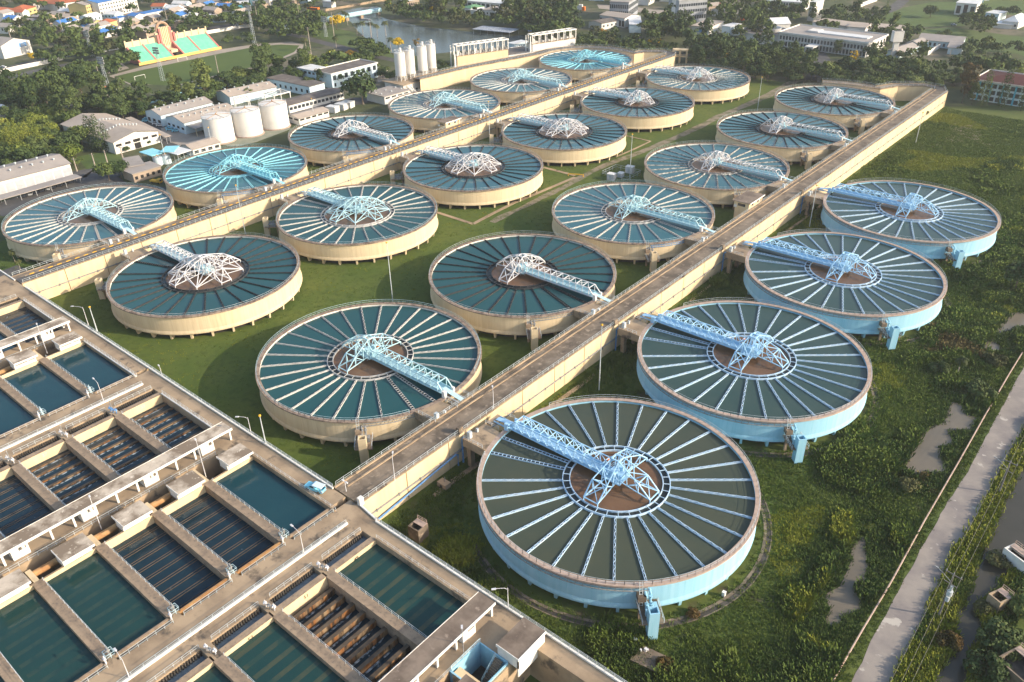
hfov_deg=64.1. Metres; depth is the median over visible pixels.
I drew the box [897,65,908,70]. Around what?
tree
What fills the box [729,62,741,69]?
tree
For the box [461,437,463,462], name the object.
riser pipe
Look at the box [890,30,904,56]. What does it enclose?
water tower
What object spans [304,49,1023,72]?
woods
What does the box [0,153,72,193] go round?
garage
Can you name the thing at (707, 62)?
tree
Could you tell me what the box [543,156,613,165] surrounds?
soil
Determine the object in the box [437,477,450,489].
weir box
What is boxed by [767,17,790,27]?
hall
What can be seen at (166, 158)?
vessel
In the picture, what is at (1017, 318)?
pond
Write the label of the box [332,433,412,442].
soil
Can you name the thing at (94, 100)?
tree
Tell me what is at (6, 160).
tree
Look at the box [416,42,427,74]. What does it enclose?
silo
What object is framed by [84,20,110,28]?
house
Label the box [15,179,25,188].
roller door
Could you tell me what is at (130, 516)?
valve hut
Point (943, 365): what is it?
shrub
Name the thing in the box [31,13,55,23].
house
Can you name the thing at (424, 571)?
basin kerb
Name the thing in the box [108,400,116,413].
valve actuator
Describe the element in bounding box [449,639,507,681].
stair pit
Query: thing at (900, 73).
tree
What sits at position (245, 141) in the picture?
tank apron
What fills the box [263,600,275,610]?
valve actuator
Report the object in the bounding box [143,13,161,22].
house
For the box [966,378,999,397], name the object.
shrub
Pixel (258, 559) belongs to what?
overflow gutter
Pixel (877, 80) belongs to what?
tree
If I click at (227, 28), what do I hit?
boundary wall
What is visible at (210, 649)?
valve actuator
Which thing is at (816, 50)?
tree
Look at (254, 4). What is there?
building
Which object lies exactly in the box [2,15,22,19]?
house
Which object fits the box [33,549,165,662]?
filter basin
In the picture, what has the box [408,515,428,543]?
manhole box
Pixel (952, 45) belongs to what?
school wing
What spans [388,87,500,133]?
clarifier tank
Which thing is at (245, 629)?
weir gutter
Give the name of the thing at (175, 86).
tree
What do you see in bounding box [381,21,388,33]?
palm tree
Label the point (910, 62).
tree
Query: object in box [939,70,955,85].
tree
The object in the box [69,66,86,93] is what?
tree
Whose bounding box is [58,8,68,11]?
house
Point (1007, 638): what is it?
shrub
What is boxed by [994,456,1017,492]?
electric pole
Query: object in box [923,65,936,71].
tree
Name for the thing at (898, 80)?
tree
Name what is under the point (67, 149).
tree
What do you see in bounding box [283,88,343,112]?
workshop row
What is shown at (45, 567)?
gallery pipe
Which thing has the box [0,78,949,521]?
lawn
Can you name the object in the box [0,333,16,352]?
filter basin
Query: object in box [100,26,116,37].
house
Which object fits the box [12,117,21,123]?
tree
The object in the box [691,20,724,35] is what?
house
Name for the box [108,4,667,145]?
paved yard
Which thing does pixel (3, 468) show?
weir gutter
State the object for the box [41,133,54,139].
tree
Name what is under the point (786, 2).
building
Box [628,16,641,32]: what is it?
building
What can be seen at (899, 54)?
tree
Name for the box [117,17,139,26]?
house
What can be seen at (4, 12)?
house
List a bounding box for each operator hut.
[437,116,460,129]
[733,190,764,219]
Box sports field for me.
[114,44,298,84]
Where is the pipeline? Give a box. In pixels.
[832,352,1022,680]
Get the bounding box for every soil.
[145,304,284,336]
[182,203,211,208]
[300,242,423,262]
[307,162,335,166]
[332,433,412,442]
[416,130,434,132]
[439,193,531,207]
[473,329,569,336]
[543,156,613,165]
[611,256,678,261]
[628,123,683,131]
[695,97,741,103]
[711,204,732,206]
[727,436,782,442]
[785,159,823,163]
[846,330,908,335]
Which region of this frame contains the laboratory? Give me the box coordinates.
[313,59,377,87]
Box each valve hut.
[0,569,30,603]
[6,349,37,369]
[51,532,94,566]
[52,331,81,350]
[111,500,152,531]
[166,470,204,499]
[216,443,252,470]
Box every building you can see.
[68,0,92,16]
[84,0,138,18]
[216,81,276,104]
[252,1,267,7]
[322,0,335,7]
[400,0,418,5]
[467,0,504,7]
[609,0,637,13]
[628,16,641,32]
[669,0,706,22]
[706,2,719,10]
[711,4,738,15]
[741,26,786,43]
[767,0,809,9]
[778,24,888,57]
[807,0,823,20]
[812,18,851,28]
[847,22,870,30]
[868,23,903,31]
[919,33,966,48]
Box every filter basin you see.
[0,301,58,345]
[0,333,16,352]
[0,361,83,418]
[0,389,34,434]
[0,468,52,539]
[0,586,100,681]
[11,441,107,511]
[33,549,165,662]
[39,342,129,395]
[65,418,157,481]
[95,516,221,617]
[114,395,204,454]
[152,485,274,579]
[187,662,230,681]
[204,457,325,543]
[213,617,344,681]
[273,578,410,681]
[326,540,463,651]
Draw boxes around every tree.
[0,68,16,94]
[0,93,18,105]
[0,105,10,114]
[0,117,10,124]
[0,136,6,143]
[0,142,16,149]
[0,144,17,158]
[0,157,16,164]
[5,108,28,118]
[7,249,15,260]
[8,142,30,158]
[9,97,34,109]
[9,113,24,121]
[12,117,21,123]
[12,146,38,159]
[17,77,39,108]
[22,112,47,124]
[24,135,49,149]
[28,102,52,112]
[30,125,44,132]
[33,79,54,103]
[33,118,54,126]
[33,147,46,155]
[35,110,49,115]
[40,127,59,135]
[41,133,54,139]
[43,70,69,106]
[43,106,62,114]
[43,122,60,136]
[45,145,58,154]
[47,94,60,107]
[52,106,67,115]
[54,110,76,122]
[54,131,81,145]
[57,143,81,158]
[58,86,82,113]
[62,130,85,141]
[67,124,88,144]
[68,157,83,166]
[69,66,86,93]
[71,142,83,151]
[72,93,88,111]
[77,101,92,112]
[84,71,107,97]
[85,93,113,109]
[92,162,118,180]
[99,105,115,114]
[106,77,125,101]
[109,92,129,118]
[109,160,129,178]
[114,100,135,116]
[115,43,125,54]
[120,86,136,94]
[124,92,134,99]
[126,100,147,117]
[130,80,152,109]
[137,110,145,116]
[147,90,162,100]
[149,99,167,108]
[158,91,188,102]
[164,72,181,91]
[181,81,194,99]
[189,58,212,90]
[193,89,215,99]
[196,78,221,87]
[202,82,222,90]
[213,71,235,88]
[218,76,234,88]
[228,66,250,77]
[232,82,248,87]
[234,76,249,83]
[246,73,264,83]
[247,69,266,77]
[249,44,267,75]
[253,42,271,63]
[268,68,283,75]
[269,64,283,71]
[284,65,298,72]
[287,70,304,77]
[296,46,312,66]
[300,37,307,45]
[301,76,314,80]
[314,68,322,80]
[328,14,344,27]
[340,69,376,104]
[358,21,365,31]
[376,69,387,75]
[377,66,390,69]
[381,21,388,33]
[385,72,396,78]
[386,37,393,51]
[391,37,403,48]
[437,65,449,70]
[440,60,449,65]
[687,54,698,64]
[694,44,705,64]
[704,58,717,65]
[710,61,729,67]
[713,38,727,58]
[715,56,734,64]
[728,51,739,69]
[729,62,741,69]
[736,38,757,72]
[745,66,760,79]
[747,57,766,76]
[754,52,770,59]
[758,63,781,81]
[767,47,784,74]
[771,40,784,59]
[781,59,794,83]
[787,53,797,68]
[789,73,803,84]
[790,67,798,73]
[792,47,804,62]
[797,51,817,83]
[804,48,819,74]
[805,65,820,80]
[814,68,833,75]
[817,61,841,72]
[820,72,844,81]
[833,39,843,54]
[835,56,855,70]
[835,68,854,75]
[837,69,851,77]
[843,75,862,82]
[849,59,873,71]
[850,50,859,59]
[856,67,881,77]
[860,75,874,84]
[863,55,891,75]
[870,76,892,85]
[873,56,900,69]
[875,71,898,77]
[881,67,897,73]
[884,77,908,83]
[886,70,908,78]
[894,50,909,57]
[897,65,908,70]
[902,57,928,67]
[903,64,930,77]
[904,75,925,82]
[922,72,943,81]
[923,5,938,16]
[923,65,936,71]
[925,77,943,85]
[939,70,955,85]
[945,66,962,74]
[951,74,961,85]
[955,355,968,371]
[959,62,982,102]
[968,81,980,103]
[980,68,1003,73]
[1003,260,1023,286]
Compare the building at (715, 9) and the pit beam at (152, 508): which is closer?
the pit beam at (152, 508)
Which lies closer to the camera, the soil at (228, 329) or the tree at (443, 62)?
the soil at (228, 329)
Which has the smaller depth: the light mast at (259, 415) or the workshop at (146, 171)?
the light mast at (259, 415)
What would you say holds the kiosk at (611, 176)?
on the lawn at (224, 360)
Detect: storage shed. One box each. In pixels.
[145,96,212,125]
[165,103,233,133]
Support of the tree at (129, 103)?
on the ground at (593, 11)
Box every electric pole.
[935,565,962,615]
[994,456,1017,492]
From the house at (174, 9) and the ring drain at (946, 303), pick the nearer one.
the ring drain at (946, 303)
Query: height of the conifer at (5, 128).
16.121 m
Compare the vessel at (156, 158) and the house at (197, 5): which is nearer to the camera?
the vessel at (156, 158)
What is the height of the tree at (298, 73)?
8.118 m
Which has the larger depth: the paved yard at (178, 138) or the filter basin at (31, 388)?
the paved yard at (178, 138)
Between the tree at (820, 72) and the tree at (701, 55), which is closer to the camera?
the tree at (820, 72)
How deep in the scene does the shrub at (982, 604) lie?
153.01 m
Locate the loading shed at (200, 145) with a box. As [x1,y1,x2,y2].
[181,137,220,155]
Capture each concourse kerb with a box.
[0,381,142,451]
[118,520,347,681]
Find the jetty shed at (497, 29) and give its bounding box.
[473,26,518,36]
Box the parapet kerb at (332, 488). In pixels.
[0,270,621,681]
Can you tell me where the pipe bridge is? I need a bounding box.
[325,8,381,23]
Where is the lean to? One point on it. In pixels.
(195, 126)
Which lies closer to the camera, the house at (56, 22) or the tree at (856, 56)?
the tree at (856, 56)
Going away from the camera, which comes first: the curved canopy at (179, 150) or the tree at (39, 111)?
the curved canopy at (179, 150)
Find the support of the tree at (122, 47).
on the ground at (593, 11)
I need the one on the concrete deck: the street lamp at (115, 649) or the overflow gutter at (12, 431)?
the street lamp at (115, 649)
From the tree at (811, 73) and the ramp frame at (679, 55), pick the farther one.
the ramp frame at (679, 55)
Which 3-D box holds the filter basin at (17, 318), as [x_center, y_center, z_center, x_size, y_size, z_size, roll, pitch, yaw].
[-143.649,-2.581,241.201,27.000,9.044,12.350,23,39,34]
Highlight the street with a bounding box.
[0,0,908,275]
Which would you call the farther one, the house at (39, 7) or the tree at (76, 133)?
the house at (39, 7)
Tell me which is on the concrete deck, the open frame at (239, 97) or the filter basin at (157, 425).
the filter basin at (157, 425)
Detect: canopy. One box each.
[125,117,170,143]
[139,148,164,161]
[160,146,180,162]
[167,147,190,160]
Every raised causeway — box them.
[11,52,674,298]
[334,88,947,519]
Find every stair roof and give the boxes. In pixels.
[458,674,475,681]
[496,617,545,676]
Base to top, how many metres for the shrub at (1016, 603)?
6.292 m
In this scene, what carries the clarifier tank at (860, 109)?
on the soil
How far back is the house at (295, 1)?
764.32 m
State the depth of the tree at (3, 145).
389.04 m
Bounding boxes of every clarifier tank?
[1,183,176,263]
[94,232,301,338]
[163,144,308,209]
[255,299,481,463]
[262,181,437,264]
[288,112,413,166]
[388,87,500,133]
[390,142,543,209]
[428,231,618,350]
[463,394,760,639]
[470,65,571,104]
[490,111,626,166]
[538,47,632,82]
[552,180,721,271]
[570,85,694,132]
[618,297,872,463]
[636,64,750,104]
[644,140,796,209]
[715,109,857,169]
[725,229,947,349]
[773,83,904,134]
[804,178,1000,269]
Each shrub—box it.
[655,655,673,671]
[685,606,699,618]
[898,475,922,492]
[928,360,950,373]
[935,629,963,651]
[962,648,1011,681]
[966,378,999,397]
[972,598,995,614]
[975,616,1023,661]
[982,351,1007,367]
[985,549,1011,568]
[998,587,1023,618]
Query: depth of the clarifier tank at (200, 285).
259.93 m
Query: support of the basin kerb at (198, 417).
on the concrete deck
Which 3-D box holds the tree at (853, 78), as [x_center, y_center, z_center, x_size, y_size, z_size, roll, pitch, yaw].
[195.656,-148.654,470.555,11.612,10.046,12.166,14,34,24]
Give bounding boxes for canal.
[935,468,1023,681]
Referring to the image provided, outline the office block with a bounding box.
[297,64,323,77]
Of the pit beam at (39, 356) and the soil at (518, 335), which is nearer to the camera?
the pit beam at (39, 356)
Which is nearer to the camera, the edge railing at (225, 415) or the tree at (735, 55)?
the edge railing at (225, 415)
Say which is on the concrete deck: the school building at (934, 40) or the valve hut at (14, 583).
the valve hut at (14, 583)
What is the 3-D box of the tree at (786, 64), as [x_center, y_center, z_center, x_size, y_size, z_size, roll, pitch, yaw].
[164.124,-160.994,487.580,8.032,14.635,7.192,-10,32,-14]
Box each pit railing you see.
[0,338,52,360]
[0,452,215,574]
[435,638,480,681]
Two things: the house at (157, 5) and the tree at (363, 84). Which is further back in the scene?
the house at (157, 5)
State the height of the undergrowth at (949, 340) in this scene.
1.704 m
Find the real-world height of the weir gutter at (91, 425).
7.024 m
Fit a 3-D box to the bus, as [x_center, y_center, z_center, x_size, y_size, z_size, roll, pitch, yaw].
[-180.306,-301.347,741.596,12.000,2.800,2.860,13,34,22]
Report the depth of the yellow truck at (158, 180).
360.38 m
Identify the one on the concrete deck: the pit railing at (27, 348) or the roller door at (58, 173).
the pit railing at (27, 348)
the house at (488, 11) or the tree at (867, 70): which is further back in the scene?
the house at (488, 11)
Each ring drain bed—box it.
[743,381,878,456]
[863,296,950,345]
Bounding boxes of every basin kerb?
[23,297,64,327]
[84,339,136,376]
[161,391,212,427]
[252,452,335,511]
[375,535,469,600]
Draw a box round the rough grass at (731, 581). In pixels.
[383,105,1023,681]
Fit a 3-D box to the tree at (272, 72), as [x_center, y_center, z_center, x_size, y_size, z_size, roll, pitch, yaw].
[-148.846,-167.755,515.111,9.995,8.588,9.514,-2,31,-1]
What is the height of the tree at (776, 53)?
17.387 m
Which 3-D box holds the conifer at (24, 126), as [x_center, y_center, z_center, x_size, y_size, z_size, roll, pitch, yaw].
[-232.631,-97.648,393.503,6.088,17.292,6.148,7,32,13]
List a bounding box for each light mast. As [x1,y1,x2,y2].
[88,306,97,331]
[235,184,245,232]
[258,414,265,440]
[386,242,392,300]
[598,324,602,389]
[809,185,817,226]
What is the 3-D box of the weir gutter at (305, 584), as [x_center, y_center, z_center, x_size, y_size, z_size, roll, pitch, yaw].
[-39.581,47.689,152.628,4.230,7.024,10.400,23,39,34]
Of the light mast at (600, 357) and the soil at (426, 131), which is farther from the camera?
the soil at (426, 131)
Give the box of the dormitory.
[970,69,1023,106]
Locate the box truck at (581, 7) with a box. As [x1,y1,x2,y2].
[577,4,585,10]
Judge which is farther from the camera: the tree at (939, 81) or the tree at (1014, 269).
the tree at (939, 81)
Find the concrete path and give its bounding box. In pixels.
[437,135,650,224]
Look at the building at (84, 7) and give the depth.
722.12 m
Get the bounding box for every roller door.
[0,184,5,193]
[5,182,15,191]
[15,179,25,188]
[25,176,34,186]
[34,174,44,183]
[44,172,53,181]
[53,169,62,178]
[62,167,71,175]
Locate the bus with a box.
[307,7,319,10]
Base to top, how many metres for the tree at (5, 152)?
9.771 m
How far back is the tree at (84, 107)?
454.18 m
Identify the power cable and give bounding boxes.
[895,425,1023,681]
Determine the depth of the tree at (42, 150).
387.98 m
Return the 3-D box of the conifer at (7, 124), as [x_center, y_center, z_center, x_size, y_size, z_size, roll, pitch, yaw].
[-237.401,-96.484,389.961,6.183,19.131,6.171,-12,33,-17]
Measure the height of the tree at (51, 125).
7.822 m
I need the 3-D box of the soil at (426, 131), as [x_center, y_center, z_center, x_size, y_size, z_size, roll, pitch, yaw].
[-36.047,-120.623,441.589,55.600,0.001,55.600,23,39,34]
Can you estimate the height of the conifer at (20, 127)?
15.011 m
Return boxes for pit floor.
[472,665,486,681]
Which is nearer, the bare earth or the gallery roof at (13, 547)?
the gallery roof at (13, 547)
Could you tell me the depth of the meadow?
643.57 m
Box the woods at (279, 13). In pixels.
[1,0,1023,90]
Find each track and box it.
[110,42,303,84]
[490,61,833,222]
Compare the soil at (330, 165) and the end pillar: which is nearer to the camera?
the end pillar
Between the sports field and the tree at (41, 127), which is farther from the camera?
the sports field
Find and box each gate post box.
[456,425,462,434]
[612,318,617,324]
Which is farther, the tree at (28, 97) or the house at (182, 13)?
the house at (182, 13)
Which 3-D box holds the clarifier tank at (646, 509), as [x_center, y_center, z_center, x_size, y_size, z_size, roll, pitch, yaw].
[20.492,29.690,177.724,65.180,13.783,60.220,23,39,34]
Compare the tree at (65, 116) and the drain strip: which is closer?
the drain strip
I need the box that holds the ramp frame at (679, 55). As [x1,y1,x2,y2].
[672,48,688,62]
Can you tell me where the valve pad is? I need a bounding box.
[630,646,664,670]
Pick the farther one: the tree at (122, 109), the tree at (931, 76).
the tree at (931, 76)
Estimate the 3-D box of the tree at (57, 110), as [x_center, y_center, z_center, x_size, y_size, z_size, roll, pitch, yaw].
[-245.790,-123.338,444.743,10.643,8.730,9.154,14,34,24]
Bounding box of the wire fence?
[603,164,640,179]
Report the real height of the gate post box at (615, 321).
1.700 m
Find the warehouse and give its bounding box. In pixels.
[60,113,159,153]
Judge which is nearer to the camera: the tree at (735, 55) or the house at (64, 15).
the tree at (735, 55)
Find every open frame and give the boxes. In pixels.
[232,95,249,105]
[263,89,290,99]
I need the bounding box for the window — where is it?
[134,142,141,148]
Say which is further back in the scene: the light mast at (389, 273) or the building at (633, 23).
the building at (633, 23)
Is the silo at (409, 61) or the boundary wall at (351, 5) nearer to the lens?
the silo at (409, 61)
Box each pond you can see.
[825,537,867,624]
[905,402,976,473]
[985,312,1023,349]
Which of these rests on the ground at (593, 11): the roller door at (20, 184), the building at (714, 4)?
the building at (714, 4)
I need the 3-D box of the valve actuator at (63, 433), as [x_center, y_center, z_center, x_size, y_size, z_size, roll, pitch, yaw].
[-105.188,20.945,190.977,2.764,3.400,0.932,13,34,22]
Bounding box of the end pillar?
[357,495,363,505]
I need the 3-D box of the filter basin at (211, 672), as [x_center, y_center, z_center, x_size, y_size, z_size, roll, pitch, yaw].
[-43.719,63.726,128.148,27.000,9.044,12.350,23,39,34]
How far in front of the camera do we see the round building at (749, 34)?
593.43 m
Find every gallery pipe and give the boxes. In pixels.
[0,366,12,374]
[26,492,172,578]
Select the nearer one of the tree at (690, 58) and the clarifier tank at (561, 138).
the clarifier tank at (561, 138)
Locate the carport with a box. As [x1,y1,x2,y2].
[0,174,81,204]
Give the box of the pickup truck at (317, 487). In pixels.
[304,481,326,493]
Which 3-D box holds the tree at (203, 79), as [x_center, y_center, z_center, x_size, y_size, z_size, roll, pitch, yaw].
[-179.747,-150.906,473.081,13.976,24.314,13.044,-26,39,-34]
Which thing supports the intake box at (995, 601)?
on the rough grass at (731, 581)
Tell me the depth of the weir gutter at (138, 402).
204.26 m
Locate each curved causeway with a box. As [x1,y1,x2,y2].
[413,44,675,90]
[822,78,945,100]
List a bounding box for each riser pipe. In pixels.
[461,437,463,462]
[615,328,617,350]
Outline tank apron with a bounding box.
[224,127,290,145]
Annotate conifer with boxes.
[3,126,14,145]
[6,119,18,143]
[10,118,23,142]
[17,126,26,141]
[21,120,33,139]
[27,124,38,141]
[31,120,43,139]
[82,115,96,150]
[88,118,102,150]
[89,114,105,151]
[100,122,110,150]
[976,67,994,105]
[995,65,1014,107]
[1017,87,1023,110]
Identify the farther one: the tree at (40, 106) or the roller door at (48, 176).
the tree at (40, 106)
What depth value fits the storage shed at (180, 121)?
428.14 m
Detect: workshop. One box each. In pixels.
[123,155,144,167]
[123,161,162,182]
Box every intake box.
[986,584,1014,613]
[996,643,1023,681]
[1001,540,1023,574]
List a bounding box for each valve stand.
[37,407,46,418]
[85,385,94,395]
[101,646,115,663]
[167,603,179,618]
[225,563,237,578]
[278,527,289,542]
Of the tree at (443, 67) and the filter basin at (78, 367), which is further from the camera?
the tree at (443, 67)
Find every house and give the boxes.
[0,9,13,21]
[0,23,19,33]
[0,36,32,58]
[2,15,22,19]
[10,9,29,15]
[13,5,36,13]
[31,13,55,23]
[33,0,47,9]
[45,0,75,10]
[50,11,69,14]
[53,17,76,24]
[55,13,78,18]
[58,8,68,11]
[60,24,79,33]
[79,12,102,19]
[80,27,93,38]
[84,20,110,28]
[99,18,117,25]
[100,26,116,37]
[103,10,123,18]
[111,15,127,22]
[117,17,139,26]
[127,12,144,19]
[130,24,144,36]
[135,24,159,36]
[138,9,163,15]
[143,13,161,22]
[150,3,168,9]
[161,17,184,27]
[164,4,183,11]
[165,6,182,17]
[171,0,191,5]
[172,11,186,16]
[174,8,189,14]
[184,3,204,13]
[202,0,214,4]
[202,6,221,13]
[211,14,225,22]
[215,3,230,11]
[232,7,247,17]
[264,0,273,5]
[277,0,298,6]
[450,37,508,66]
[464,4,484,9]
[468,8,484,13]
[482,6,498,15]
[508,40,526,47]
[525,27,576,51]
[589,17,618,29]
[600,11,638,27]
[638,0,653,4]
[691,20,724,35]
[721,23,740,35]
[954,0,982,14]
[986,10,1007,19]
[992,20,1012,28]
[1002,13,1023,28]
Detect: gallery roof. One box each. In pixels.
[0,317,70,358]
[0,422,231,566]
[379,591,495,681]
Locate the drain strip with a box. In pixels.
[432,205,820,496]
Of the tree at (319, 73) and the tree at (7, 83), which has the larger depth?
the tree at (319, 73)
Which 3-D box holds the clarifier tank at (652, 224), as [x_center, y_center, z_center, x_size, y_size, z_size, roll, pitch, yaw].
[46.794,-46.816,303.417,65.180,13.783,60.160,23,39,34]
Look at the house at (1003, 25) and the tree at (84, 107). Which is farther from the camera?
the house at (1003, 25)
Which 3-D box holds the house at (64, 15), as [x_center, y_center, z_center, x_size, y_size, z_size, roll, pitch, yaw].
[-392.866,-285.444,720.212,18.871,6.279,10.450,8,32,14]
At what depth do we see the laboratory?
507.01 m
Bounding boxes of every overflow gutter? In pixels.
[0,417,40,438]
[46,395,89,415]
[74,662,107,681]
[94,375,134,393]
[114,618,173,659]
[178,578,232,614]
[235,541,285,575]
[288,508,333,539]
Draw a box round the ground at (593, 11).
[0,0,1023,240]
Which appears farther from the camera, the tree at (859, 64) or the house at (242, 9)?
the house at (242, 9)
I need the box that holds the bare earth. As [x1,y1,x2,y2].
[936,123,990,145]
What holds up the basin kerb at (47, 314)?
on the concrete deck
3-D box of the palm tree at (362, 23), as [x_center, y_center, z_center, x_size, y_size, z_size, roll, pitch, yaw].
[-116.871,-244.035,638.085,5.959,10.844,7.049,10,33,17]
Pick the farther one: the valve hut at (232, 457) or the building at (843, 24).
the building at (843, 24)
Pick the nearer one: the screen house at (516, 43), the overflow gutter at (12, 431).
the overflow gutter at (12, 431)
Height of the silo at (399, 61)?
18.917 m
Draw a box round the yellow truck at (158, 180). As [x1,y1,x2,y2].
[149,178,162,183]
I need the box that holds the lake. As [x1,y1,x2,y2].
[335,6,527,55]
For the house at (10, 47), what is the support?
on the ground at (593, 11)
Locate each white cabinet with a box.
[325,104,339,112]
[335,102,348,110]
[341,100,354,108]
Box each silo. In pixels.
[393,48,406,81]
[403,45,415,78]
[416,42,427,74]
[426,39,436,72]
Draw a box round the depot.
[267,74,324,94]
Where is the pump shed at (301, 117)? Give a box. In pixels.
[288,107,329,124]
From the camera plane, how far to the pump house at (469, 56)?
536.47 m
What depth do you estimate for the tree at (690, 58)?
528.66 m
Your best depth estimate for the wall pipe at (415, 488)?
183.07 m
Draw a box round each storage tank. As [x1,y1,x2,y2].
[200,110,236,144]
[230,103,264,137]
[258,97,290,130]
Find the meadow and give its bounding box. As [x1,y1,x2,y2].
[76,0,1023,168]
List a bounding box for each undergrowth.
[913,261,990,493]
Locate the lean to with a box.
[186,117,231,136]
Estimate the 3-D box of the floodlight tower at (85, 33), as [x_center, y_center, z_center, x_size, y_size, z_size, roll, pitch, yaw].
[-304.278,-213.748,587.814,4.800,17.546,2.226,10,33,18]
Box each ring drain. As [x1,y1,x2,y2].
[476,493,771,629]
[740,379,879,457]
[856,295,951,345]
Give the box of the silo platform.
[383,76,420,92]
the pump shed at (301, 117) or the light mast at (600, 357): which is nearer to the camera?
the light mast at (600, 357)
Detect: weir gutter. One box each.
[0,294,22,308]
[0,456,11,472]
[13,431,65,462]
[66,407,114,436]
[114,386,160,412]
[147,645,213,681]
[211,601,272,652]
[269,562,326,609]
[322,527,374,570]
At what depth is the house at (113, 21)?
687.32 m
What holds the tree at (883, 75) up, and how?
on the ground at (593, 11)
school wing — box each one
[886,42,918,57]
[906,37,928,51]
[947,41,963,54]
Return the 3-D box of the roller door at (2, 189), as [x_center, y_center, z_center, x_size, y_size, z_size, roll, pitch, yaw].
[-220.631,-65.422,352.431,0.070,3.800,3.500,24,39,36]
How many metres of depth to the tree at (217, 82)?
489.47 m
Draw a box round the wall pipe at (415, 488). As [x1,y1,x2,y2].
[379,454,458,518]
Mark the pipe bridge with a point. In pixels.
(377, 11)
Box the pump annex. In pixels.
[506,46,535,56]
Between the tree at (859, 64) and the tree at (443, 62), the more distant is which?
the tree at (443, 62)
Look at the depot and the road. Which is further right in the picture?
the road
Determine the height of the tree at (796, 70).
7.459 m
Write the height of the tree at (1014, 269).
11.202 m
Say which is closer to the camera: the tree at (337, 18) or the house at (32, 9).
the tree at (337, 18)
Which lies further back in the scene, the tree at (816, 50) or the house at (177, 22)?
the house at (177, 22)
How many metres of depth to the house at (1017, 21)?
619.93 m
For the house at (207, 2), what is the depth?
752.41 m
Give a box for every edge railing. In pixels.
[25,285,332,485]
[375,517,626,681]
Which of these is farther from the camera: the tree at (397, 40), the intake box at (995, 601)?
the tree at (397, 40)
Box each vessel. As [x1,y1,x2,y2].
[152,154,162,164]
[161,153,171,164]
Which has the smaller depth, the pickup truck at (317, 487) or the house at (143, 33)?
the pickup truck at (317, 487)
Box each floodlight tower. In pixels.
[82,31,93,56]
[96,57,108,83]
[152,47,165,80]
[245,5,255,43]
[320,16,327,36]
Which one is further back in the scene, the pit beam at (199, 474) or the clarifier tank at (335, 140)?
the clarifier tank at (335, 140)
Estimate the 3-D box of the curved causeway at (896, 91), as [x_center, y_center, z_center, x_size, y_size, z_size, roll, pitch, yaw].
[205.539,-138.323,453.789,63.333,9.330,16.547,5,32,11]
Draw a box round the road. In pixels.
[852,368,1023,681]
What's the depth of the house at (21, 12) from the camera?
735.22 m
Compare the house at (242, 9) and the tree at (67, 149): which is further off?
the house at (242, 9)
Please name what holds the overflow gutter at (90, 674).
attached to the filter basin at (96, 602)
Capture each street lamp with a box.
[88,495,101,529]
[113,648,129,677]
[194,438,205,476]
[491,588,508,609]
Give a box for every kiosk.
[607,172,615,180]
[617,171,624,177]
[625,165,634,173]
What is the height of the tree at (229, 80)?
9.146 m
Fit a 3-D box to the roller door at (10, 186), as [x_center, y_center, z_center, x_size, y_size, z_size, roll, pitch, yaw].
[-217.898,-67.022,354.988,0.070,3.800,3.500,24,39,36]
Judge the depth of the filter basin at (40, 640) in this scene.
142.22 m
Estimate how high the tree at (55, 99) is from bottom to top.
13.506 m
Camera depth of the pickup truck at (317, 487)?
173.16 m
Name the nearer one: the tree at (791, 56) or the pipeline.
the pipeline
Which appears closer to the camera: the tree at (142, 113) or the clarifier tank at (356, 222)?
the clarifier tank at (356, 222)
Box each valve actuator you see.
[5,449,14,462]
[59,423,67,436]
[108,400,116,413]
[203,643,216,654]
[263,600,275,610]
[316,562,328,570]
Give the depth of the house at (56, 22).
679.38 m
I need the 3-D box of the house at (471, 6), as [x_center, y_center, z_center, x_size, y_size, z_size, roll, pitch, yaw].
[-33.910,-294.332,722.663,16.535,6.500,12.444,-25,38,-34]
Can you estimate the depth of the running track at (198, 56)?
585.64 m
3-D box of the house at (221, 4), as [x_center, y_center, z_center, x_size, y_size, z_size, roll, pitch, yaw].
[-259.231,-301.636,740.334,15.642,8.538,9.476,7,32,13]
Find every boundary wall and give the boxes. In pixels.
[3,57,62,70]
[207,24,252,33]
[325,0,384,10]
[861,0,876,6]
[927,43,951,55]
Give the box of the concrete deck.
[0,275,615,681]
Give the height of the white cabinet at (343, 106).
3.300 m
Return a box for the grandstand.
[124,21,221,65]
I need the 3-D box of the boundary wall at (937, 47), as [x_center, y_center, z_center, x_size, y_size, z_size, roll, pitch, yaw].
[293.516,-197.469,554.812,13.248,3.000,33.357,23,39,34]
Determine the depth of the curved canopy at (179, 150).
382.67 m
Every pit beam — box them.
[25,569,38,584]
[33,350,43,359]
[87,534,100,548]
[118,502,157,532]
[168,469,208,501]
[453,667,479,681]
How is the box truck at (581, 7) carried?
on the ground at (593, 11)
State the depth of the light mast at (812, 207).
304.18 m
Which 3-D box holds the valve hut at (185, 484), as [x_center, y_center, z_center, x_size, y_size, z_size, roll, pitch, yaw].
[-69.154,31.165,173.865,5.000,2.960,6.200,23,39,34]
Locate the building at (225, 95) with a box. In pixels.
[216,81,276,104]
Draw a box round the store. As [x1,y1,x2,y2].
[366,85,409,104]

